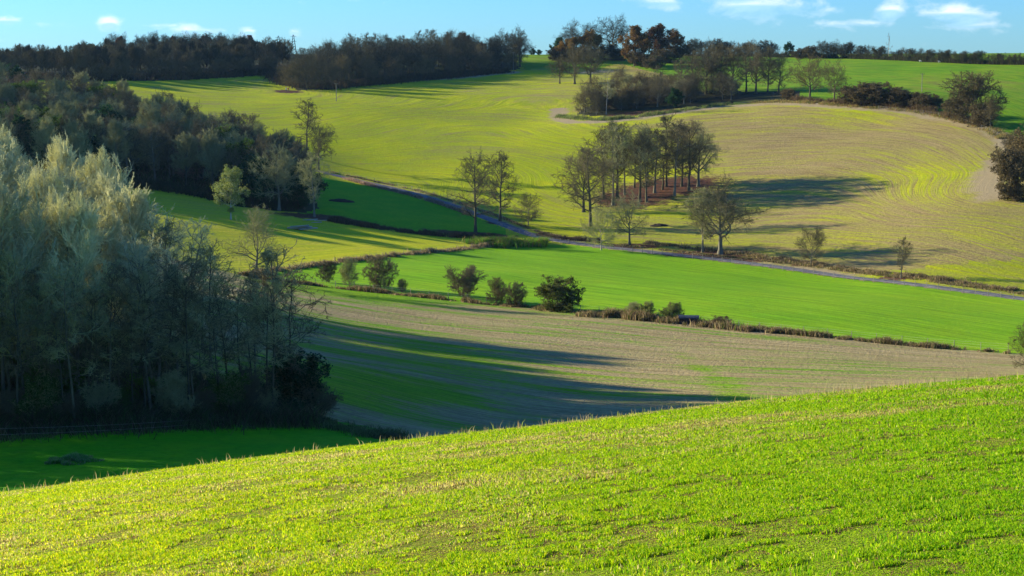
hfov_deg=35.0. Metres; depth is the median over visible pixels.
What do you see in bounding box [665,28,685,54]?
autumn tree
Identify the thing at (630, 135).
bare tree
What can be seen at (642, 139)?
bare tree
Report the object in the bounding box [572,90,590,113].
bare tree
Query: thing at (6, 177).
bare tree
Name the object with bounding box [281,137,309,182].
bare tree
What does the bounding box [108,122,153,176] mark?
bare tree
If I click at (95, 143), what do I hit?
evergreen
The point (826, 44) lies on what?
hedge tree
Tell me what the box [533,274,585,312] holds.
leafy bush
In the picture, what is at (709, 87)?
bare tree
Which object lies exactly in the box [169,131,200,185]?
bare tree
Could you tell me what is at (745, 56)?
bare tree
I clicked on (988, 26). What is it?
sky
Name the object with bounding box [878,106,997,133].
wire fence
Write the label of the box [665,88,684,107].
holly
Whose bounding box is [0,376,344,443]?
undergrowth
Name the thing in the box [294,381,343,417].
dark bush
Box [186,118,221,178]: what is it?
bare tree
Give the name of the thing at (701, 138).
bare tree
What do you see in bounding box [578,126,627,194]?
bare tree
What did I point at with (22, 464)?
valley meadow
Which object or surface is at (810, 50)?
ridge bush
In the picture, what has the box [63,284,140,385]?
bare tree
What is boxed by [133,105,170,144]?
bare tree
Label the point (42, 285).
bare tree
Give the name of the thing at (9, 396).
wood shrub
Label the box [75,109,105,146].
bare tree
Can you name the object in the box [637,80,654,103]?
bare tree
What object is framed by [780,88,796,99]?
scrub bush
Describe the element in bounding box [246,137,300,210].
bare tree
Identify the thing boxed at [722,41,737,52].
hedge tree
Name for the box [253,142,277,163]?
bare tree
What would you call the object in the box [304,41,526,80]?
woodland
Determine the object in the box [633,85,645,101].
bare tree
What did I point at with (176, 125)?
bare tree
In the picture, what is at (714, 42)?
hedge tree
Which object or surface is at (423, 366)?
stubble field
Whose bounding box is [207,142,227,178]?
bare tree
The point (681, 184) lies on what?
bare tree
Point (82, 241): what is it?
bare tree
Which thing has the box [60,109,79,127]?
bare tree
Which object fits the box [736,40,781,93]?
bare tree
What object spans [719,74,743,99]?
bare tree
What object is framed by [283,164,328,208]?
evergreen
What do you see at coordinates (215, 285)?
bare tree
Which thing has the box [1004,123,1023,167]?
bare tree
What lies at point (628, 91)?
bare tree
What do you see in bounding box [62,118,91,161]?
bare tree
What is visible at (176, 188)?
undergrowth
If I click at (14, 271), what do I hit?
bare tree
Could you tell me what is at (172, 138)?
bare tree
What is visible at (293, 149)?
bare tree
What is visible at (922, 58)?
hedge
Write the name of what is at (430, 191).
wire fence
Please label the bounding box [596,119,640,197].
bare tree
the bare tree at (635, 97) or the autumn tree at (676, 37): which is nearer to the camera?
the bare tree at (635, 97)
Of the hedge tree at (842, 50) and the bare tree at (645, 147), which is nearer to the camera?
the bare tree at (645, 147)
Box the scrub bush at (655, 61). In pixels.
[640,55,666,68]
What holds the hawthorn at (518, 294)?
on the green field at (704, 289)
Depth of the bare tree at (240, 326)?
133.12 m
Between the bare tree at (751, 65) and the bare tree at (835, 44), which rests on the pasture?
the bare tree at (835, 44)
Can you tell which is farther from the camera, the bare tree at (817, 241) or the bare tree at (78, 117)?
the bare tree at (78, 117)
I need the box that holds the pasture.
[442,53,1023,137]
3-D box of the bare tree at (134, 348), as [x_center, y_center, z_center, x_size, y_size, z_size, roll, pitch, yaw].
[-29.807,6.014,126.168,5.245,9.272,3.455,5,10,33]
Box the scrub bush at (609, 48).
[595,44,617,59]
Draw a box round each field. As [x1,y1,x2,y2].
[120,247,1023,439]
[123,172,589,272]
[236,244,1023,352]
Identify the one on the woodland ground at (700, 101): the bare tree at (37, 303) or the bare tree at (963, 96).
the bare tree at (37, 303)
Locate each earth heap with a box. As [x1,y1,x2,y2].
[329,198,354,202]
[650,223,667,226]
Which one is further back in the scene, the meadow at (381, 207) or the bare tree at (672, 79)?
the bare tree at (672, 79)
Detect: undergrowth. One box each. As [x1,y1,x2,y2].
[0,292,304,415]
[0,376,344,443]
[24,64,513,90]
[32,144,309,202]
[116,175,303,210]
[789,94,981,124]
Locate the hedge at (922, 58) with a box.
[687,50,1023,64]
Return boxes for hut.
[678,315,698,323]
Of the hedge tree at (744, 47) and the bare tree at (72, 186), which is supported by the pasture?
the hedge tree at (744, 47)
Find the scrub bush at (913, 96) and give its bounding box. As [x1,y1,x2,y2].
[895,91,930,106]
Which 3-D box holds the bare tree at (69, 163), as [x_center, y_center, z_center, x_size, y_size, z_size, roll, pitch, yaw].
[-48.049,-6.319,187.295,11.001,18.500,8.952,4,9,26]
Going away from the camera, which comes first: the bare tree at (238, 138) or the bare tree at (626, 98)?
the bare tree at (238, 138)
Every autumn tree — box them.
[555,36,581,51]
[578,29,603,49]
[617,25,652,65]
[644,23,672,55]
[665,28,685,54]
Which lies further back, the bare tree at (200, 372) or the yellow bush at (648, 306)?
the yellow bush at (648, 306)
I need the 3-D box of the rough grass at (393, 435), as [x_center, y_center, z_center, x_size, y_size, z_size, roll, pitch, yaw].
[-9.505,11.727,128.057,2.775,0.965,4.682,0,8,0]
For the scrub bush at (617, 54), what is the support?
on the pasture
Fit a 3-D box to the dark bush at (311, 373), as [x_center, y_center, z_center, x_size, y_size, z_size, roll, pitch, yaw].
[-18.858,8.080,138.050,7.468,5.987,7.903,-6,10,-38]
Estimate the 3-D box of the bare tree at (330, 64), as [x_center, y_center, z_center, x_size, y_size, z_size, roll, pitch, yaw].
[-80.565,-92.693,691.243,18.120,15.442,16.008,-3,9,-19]
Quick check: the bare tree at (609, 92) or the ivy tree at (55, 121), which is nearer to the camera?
the ivy tree at (55, 121)
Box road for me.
[323,172,1023,300]
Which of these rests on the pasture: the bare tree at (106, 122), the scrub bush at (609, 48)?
the scrub bush at (609, 48)
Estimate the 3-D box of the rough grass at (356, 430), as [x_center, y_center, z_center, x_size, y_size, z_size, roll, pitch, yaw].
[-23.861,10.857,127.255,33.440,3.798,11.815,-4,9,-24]
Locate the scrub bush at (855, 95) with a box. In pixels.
[844,81,882,104]
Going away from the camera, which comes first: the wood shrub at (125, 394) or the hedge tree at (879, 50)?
the wood shrub at (125, 394)
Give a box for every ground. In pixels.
[0,53,799,433]
[0,388,1023,575]
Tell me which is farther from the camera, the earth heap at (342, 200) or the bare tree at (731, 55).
the bare tree at (731, 55)
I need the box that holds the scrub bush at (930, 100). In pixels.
[914,93,943,108]
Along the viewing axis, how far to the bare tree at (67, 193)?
150.03 m
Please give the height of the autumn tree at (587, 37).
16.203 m
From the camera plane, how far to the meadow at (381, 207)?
415.48 m
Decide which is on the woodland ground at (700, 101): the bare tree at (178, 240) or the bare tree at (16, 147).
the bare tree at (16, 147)
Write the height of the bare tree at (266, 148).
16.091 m
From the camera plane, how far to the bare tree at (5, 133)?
230.50 m
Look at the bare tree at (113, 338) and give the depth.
126.11 m
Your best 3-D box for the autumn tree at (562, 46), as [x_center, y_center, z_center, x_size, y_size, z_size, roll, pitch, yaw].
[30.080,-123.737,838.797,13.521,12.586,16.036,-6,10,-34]
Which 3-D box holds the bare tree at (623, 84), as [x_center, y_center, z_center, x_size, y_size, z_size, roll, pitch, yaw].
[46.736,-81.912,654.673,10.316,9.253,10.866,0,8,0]
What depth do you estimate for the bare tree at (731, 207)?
360.75 m
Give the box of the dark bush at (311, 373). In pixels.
[257,349,333,411]
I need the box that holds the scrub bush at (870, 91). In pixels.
[861,81,894,105]
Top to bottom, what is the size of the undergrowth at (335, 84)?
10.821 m
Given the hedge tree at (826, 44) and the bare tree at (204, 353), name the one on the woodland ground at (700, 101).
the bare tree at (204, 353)
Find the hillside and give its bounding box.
[38,62,1023,296]
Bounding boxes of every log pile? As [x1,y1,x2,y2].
[287,225,317,229]
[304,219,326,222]
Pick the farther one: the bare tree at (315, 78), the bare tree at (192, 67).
the bare tree at (192, 67)
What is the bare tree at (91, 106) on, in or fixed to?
on the woodland ground at (700, 101)
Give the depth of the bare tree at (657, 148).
449.87 m
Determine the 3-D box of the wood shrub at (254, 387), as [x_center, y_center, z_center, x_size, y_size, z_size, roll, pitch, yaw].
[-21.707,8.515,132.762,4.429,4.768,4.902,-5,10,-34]
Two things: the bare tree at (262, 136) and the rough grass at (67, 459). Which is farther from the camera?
the bare tree at (262, 136)
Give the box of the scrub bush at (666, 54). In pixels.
[652,48,682,62]
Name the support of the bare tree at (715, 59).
on the woodland ground at (700, 101)
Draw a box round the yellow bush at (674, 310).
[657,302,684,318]
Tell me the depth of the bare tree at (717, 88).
613.21 m
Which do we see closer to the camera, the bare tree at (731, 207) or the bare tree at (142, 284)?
the bare tree at (142, 284)
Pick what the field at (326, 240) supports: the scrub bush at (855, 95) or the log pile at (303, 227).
the log pile at (303, 227)
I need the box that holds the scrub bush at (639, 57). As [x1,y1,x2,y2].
[627,51,650,66]
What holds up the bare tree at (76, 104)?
on the woodland ground at (700, 101)
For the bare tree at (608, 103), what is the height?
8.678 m
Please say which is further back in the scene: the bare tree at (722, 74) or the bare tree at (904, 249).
the bare tree at (722, 74)
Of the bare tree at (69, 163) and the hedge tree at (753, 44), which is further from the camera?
the hedge tree at (753, 44)
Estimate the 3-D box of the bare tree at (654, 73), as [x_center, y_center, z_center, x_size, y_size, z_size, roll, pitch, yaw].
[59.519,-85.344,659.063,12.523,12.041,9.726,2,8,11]
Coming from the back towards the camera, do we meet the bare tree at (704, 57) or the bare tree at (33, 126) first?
the bare tree at (704, 57)
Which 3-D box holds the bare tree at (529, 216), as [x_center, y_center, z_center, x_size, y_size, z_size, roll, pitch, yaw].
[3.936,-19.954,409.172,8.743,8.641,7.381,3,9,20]
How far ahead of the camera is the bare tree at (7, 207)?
125.99 m
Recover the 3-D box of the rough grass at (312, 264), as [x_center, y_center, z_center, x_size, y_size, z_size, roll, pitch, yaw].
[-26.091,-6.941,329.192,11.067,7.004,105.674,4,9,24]
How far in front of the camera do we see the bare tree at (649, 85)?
615.78 m
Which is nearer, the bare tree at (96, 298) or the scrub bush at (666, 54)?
the bare tree at (96, 298)
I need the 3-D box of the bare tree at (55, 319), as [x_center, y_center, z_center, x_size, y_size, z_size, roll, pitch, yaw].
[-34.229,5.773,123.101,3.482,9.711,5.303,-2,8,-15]
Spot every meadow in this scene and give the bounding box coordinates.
[0,422,396,491]
[298,179,505,235]
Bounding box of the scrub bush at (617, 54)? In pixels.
[606,47,629,60]
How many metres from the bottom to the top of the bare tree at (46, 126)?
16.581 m
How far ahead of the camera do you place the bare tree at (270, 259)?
142.33 m
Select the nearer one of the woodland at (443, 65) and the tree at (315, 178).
the tree at (315, 178)
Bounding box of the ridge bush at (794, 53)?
[789,48,806,58]
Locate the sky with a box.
[0,0,1023,54]
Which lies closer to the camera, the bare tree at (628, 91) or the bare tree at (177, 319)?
the bare tree at (177, 319)
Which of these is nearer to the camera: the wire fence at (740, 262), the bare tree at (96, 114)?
the wire fence at (740, 262)
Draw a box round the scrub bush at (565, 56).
[558,48,578,61]
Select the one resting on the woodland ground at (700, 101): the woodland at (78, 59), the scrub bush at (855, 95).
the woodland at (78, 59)
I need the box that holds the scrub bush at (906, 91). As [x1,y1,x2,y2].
[889,89,914,104]
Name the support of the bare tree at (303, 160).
on the woodland ground at (700, 101)
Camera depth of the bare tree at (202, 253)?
169.63 m
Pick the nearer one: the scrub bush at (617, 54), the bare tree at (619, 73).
the bare tree at (619, 73)
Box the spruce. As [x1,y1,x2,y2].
[6,114,39,165]
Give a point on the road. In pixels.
(494, 221)
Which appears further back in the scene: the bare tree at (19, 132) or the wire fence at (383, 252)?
the bare tree at (19, 132)
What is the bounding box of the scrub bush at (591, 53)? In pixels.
[574,47,604,61]
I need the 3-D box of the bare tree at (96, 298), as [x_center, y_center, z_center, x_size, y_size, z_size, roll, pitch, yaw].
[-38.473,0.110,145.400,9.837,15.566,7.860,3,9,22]
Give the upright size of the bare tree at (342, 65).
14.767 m
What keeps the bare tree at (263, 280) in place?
on the woodland ground at (700, 101)
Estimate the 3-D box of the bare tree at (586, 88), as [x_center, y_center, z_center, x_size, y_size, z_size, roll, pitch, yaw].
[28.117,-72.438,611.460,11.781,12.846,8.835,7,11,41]
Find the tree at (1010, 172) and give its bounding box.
[987,144,1023,201]
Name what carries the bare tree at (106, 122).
on the woodland ground at (700, 101)
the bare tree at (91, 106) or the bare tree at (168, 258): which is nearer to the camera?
the bare tree at (168, 258)
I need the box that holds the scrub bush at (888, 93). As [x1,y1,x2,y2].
[871,86,904,104]
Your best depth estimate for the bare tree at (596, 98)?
600.72 m
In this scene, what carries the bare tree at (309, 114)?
on the hillside
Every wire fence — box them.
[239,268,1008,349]
[258,243,486,270]
[346,172,501,217]
[497,221,1020,299]
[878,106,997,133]
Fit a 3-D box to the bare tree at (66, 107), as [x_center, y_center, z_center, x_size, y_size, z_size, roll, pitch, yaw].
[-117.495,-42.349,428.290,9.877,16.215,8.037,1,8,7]
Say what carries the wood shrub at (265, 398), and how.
on the woodland ground at (700, 101)
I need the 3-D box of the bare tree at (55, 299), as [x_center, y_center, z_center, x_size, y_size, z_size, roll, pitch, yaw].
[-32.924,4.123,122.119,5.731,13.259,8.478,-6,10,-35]
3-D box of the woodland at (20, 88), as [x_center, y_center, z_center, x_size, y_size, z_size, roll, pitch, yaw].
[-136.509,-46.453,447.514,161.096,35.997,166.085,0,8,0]
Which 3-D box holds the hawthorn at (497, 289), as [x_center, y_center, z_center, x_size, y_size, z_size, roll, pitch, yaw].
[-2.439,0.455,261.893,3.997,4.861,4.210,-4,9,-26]
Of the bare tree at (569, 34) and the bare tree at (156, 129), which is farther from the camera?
the bare tree at (569, 34)
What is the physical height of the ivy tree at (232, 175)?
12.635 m
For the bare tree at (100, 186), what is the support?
on the woodland ground at (700, 101)
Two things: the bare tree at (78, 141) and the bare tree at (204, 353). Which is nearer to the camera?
the bare tree at (204, 353)
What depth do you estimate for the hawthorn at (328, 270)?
284.44 m
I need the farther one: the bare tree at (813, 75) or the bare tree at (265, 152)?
the bare tree at (813, 75)
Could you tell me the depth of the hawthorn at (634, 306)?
246.54 m
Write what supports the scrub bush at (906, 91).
on the pasture
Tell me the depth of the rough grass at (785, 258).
341.02 m
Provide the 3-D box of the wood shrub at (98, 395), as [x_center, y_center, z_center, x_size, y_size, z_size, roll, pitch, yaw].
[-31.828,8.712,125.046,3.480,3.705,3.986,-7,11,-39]
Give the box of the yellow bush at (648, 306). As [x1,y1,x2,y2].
[638,300,655,314]
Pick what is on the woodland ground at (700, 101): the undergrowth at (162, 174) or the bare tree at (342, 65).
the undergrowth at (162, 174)
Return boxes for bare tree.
[0,101,22,111]
[0,105,33,141]
[0,116,23,155]
[0,121,27,166]
[0,129,36,170]
[0,132,32,289]
[0,168,61,401]
[0,248,74,413]
[0,256,55,409]
[0,265,71,379]
[0,276,49,415]
[1,105,40,155]
[2,193,90,381]
[7,121,35,164]
[10,152,101,345]
[10,155,46,201]
[15,272,80,398]
[18,97,38,118]
[20,181,128,395]
[21,122,40,163]
[22,108,40,158]
[22,173,105,326]
[25,254,116,420]
[29,115,65,172]
[29,131,86,196]
[32,159,99,280]
[36,257,154,402]
[37,304,83,408]
[38,107,62,139]
[40,160,83,192]
[47,279,129,396]
[52,114,83,148]
[52,205,119,356]
[53,97,82,124]
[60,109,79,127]
[61,180,103,353]
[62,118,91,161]
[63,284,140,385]
[65,153,124,181]
[67,131,93,163]
[67,143,133,321]
[68,100,89,124]
[70,112,97,130]
[74,274,156,387]
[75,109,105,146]
[76,102,106,133]
[77,205,163,379]
[80,119,106,159]
[81,112,106,141]
[83,167,142,325]
[85,165,127,324]
[86,253,201,415]
[89,172,176,362]
[92,261,192,410]
[94,249,182,356]
[96,120,156,167]
[98,307,158,404]
[99,113,119,164]
[99,115,133,165]
[102,115,119,146]
[103,118,143,162]
[107,236,181,379]
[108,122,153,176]
[116,122,145,172]
[128,118,167,168]
[128,239,182,381]
[128,258,227,395]
[131,203,189,341]
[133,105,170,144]
[136,213,207,372]
[137,118,173,180]
[142,253,205,402]
[143,262,213,382]
[145,219,198,275]
[147,124,176,170]
[150,216,219,303]
[150,265,217,408]
[151,272,237,412]
[154,123,180,177]
[157,116,187,175]
[167,134,211,179]
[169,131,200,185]
[172,299,242,389]
[176,243,231,347]
[179,60,206,76]
[184,236,243,366]
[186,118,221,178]
[192,295,243,409]
[193,133,226,190]
[194,124,227,182]
[199,273,247,403]
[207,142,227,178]
[208,280,277,379]
[215,147,243,189]
[217,122,243,161]
[220,129,255,162]
[220,203,288,278]
[221,304,279,384]
[229,239,318,369]
[231,262,275,367]
[233,266,309,388]
[233,272,303,402]
[242,136,279,191]
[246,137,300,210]
[251,260,332,397]
[253,134,282,161]
[253,137,281,191]
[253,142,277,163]
[274,147,297,201]
[275,58,310,87]
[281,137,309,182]
[282,140,313,185]
[287,54,330,90]
[289,150,315,184]
[291,97,322,152]
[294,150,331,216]
[301,117,337,169]
[303,52,342,84]
[324,53,356,81]
[441,149,498,232]
[483,149,521,221]
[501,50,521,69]
[511,193,543,224]
[544,53,572,83]
[551,144,619,211]
[554,19,585,48]
[558,40,598,83]
[560,138,629,226]
[572,41,610,82]
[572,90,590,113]
[573,79,598,111]
[576,22,605,45]
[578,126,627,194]
[579,204,618,249]
[583,76,599,94]
[584,93,607,114]
[588,90,613,109]
[588,93,604,111]
[589,82,607,96]
[590,12,629,57]
[591,121,633,204]
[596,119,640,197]
[597,69,615,113]
[602,78,620,88]
[604,188,649,244]
[605,86,620,104]
[607,62,631,88]
[610,86,637,108]
[610,127,639,194]
[611,89,629,109]
[617,121,666,201]
[618,73,636,93]
[624,76,640,88]
[624,129,672,201]
[626,83,646,108]
[628,133,645,187]
[630,76,648,83]
[631,122,676,192]
[632,70,650,78]
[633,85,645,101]
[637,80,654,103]
[637,129,654,183]
[640,73,670,106]
[646,78,672,104]
[647,65,671,80]
[647,81,669,102]
[648,111,685,186]
[650,130,677,189]
[655,119,695,195]
[664,123,698,186]
[665,73,681,86]
[668,58,692,83]
[668,78,688,97]
[671,119,714,190]
[671,120,729,186]
[671,171,767,254]
[674,74,699,94]
[675,79,691,100]
[676,74,696,103]
[679,81,699,102]
[681,36,730,93]
[682,48,704,77]
[684,187,715,251]
[688,72,705,97]
[692,44,732,78]
[700,75,718,92]
[704,42,732,90]
[707,42,747,82]
[712,72,731,94]
[713,76,732,99]
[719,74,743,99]
[719,78,741,95]
[730,41,765,92]
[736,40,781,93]
[756,46,783,93]
[757,51,797,92]
[783,41,795,54]
[786,52,831,96]
[795,225,827,264]
[814,58,852,99]
[829,39,839,53]
[890,237,913,277]
[939,70,1009,122]
[976,94,1007,127]
[1000,130,1023,151]
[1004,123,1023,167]
[1007,323,1023,370]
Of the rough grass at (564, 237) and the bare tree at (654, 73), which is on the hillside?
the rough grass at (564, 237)
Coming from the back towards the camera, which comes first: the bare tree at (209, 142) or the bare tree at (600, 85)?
the bare tree at (600, 85)
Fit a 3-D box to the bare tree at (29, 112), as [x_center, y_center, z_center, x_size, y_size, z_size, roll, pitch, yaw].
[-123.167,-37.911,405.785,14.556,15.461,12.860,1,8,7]
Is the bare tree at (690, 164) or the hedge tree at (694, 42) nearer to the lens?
the bare tree at (690, 164)
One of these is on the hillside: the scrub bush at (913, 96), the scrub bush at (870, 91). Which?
the scrub bush at (870, 91)
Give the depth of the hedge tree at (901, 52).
781.12 m
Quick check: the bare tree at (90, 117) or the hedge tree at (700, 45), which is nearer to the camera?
the bare tree at (90, 117)
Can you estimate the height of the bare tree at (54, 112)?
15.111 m
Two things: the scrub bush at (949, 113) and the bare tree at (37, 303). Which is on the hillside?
the scrub bush at (949, 113)
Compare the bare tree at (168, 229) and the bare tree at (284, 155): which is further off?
the bare tree at (284, 155)
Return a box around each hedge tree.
[687,38,704,52]
[695,43,706,51]
[702,40,712,50]
[707,38,723,52]
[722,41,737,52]
[738,42,751,52]
[744,38,759,51]
[756,39,777,53]
[814,41,825,52]
[819,41,831,53]
[823,44,837,53]
[838,42,855,55]
[845,41,856,52]
[855,45,871,54]
[870,45,887,55]
[898,47,907,55]
[904,48,919,58]
[925,48,937,58]
[936,49,954,60]
[958,50,969,61]
[969,50,986,61]
[992,53,1002,61]
[1007,54,1016,61]
[1013,52,1023,62]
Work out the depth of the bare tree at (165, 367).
129.46 m
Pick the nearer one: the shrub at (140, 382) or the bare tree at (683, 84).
the shrub at (140, 382)
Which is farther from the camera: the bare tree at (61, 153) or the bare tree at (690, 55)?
the bare tree at (690, 55)
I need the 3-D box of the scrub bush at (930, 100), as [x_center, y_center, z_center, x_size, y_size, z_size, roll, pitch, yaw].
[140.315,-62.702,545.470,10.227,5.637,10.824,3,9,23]
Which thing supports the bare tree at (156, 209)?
on the woodland ground at (700, 101)
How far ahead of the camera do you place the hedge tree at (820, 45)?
838.32 m
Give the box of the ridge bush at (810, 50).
[802,45,817,58]
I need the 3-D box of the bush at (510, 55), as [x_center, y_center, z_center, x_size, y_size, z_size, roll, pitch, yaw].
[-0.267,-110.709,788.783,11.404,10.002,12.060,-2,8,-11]
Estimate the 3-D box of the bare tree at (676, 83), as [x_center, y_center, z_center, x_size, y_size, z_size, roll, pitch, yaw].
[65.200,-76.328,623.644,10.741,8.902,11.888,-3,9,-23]
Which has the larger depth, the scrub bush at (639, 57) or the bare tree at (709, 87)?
the scrub bush at (639, 57)
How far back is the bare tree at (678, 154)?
442.21 m
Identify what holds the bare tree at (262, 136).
on the woodland ground at (700, 101)
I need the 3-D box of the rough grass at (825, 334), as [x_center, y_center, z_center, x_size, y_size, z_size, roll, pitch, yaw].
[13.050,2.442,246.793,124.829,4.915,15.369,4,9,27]
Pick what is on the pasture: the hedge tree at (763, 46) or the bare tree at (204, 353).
the hedge tree at (763, 46)
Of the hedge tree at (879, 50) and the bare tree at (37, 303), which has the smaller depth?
the bare tree at (37, 303)
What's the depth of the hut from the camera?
239.31 m
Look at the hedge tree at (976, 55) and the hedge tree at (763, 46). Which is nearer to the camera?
the hedge tree at (976, 55)
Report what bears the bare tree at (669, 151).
on the hillside
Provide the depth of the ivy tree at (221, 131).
431.00 m
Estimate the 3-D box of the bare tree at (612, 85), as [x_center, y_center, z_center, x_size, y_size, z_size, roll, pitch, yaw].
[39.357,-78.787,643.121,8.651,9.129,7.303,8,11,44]
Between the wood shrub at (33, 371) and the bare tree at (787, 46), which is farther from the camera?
the bare tree at (787, 46)
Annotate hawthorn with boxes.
[314,260,338,282]
[338,256,359,284]
[361,254,399,287]
[397,279,408,291]
[442,264,487,297]
[485,276,506,303]
[500,280,528,304]
[625,301,643,312]
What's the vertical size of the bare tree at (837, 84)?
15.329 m
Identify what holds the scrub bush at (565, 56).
on the pasture
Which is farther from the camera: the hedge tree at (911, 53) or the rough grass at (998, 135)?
the hedge tree at (911, 53)
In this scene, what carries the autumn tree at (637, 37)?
on the pasture
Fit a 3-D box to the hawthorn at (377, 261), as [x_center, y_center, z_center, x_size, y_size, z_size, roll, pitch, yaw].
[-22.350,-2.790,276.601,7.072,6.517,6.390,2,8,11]
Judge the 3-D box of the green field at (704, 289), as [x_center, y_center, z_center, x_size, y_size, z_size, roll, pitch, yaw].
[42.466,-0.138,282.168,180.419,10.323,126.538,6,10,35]
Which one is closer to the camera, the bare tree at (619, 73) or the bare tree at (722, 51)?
the bare tree at (722, 51)
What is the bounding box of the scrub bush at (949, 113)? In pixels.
[941,100,969,118]
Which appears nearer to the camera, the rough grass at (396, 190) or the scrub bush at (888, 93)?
the rough grass at (396, 190)
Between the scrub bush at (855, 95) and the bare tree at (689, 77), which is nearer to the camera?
the scrub bush at (855, 95)
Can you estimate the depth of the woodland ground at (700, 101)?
616.14 m
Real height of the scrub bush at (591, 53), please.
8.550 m
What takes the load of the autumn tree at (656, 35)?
on the pasture
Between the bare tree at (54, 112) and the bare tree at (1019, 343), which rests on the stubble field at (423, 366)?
the bare tree at (1019, 343)
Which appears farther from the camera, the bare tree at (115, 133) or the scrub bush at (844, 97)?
the scrub bush at (844, 97)
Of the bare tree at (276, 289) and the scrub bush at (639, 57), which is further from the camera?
the scrub bush at (639, 57)
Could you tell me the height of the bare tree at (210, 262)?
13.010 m
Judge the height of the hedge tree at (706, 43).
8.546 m
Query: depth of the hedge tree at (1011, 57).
706.84 m
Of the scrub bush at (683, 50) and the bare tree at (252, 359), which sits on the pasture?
the scrub bush at (683, 50)
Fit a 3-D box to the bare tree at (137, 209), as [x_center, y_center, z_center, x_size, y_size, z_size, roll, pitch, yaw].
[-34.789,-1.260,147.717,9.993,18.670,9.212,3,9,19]
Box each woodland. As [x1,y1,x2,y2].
[0,43,87,74]
[0,67,295,167]
[72,35,289,72]
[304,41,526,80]
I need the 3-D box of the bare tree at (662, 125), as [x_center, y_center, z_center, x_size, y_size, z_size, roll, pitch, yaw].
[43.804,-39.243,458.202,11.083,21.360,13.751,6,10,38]
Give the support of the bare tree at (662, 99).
on the woodland ground at (700, 101)
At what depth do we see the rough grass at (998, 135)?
552.31 m
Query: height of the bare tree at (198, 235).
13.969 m
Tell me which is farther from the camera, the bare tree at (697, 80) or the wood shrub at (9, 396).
the bare tree at (697, 80)
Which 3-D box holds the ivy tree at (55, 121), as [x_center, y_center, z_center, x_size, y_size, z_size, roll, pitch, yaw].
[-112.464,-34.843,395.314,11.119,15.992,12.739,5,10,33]
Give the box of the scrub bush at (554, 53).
[546,47,566,60]
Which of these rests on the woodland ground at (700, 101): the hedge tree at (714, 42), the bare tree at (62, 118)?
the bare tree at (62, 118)
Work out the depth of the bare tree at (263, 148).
407.06 m
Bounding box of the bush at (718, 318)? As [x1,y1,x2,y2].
[711,315,732,324]
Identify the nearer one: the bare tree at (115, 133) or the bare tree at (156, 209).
the bare tree at (156, 209)
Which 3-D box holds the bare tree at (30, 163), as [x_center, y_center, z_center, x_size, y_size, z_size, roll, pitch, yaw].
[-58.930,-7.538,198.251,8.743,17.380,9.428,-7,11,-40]
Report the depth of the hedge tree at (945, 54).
738.58 m
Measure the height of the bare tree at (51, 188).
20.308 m
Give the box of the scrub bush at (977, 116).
[965,103,997,126]
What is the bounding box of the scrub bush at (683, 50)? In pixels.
[672,44,694,56]
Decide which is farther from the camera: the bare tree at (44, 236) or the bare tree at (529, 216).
the bare tree at (529, 216)
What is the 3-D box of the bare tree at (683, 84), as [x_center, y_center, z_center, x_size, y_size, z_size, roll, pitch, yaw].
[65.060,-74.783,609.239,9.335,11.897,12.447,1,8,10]
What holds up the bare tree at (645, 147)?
on the hillside
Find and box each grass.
[0,417,422,442]
[44,452,104,465]
[237,270,1010,353]
[258,242,492,275]
[324,215,497,238]
[331,171,1023,294]
[342,177,473,214]
[373,430,406,439]
[456,233,550,248]
[535,231,602,241]
[552,101,732,120]
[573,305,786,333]
[642,239,1018,291]
[747,98,1011,138]
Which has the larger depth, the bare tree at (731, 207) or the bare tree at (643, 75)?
the bare tree at (643, 75)
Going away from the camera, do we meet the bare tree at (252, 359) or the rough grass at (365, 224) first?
the bare tree at (252, 359)
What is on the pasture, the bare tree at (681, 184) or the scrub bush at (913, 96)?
the scrub bush at (913, 96)
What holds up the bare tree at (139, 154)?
on the woodland ground at (700, 101)
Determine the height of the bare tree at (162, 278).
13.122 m
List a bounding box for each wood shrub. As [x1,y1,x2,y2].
[0,387,30,422]
[7,372,67,419]
[13,341,91,395]
[77,380,121,414]
[105,386,133,412]
[150,367,201,418]
[198,370,252,418]
[231,364,272,412]
[252,386,280,414]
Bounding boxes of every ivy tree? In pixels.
[5,106,30,126]
[27,112,68,162]
[30,104,51,120]
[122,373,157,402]
[208,124,234,173]
[210,164,250,219]
[219,137,257,187]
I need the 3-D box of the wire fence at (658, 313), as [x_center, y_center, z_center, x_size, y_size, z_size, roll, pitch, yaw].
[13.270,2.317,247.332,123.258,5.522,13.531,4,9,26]
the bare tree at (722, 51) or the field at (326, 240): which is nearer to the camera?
the field at (326, 240)
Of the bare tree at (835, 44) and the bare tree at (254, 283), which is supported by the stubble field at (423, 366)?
the bare tree at (254, 283)
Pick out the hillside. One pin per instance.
(864, 188)
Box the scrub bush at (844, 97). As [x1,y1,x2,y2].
[836,86,869,102]
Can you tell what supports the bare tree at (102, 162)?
on the woodland ground at (700, 101)
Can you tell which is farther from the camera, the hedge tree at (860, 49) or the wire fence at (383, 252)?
the hedge tree at (860, 49)
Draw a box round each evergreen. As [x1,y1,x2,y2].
[69,133,111,168]
[236,154,289,198]
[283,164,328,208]
[549,37,565,48]
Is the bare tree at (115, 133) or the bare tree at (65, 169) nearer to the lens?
the bare tree at (65, 169)

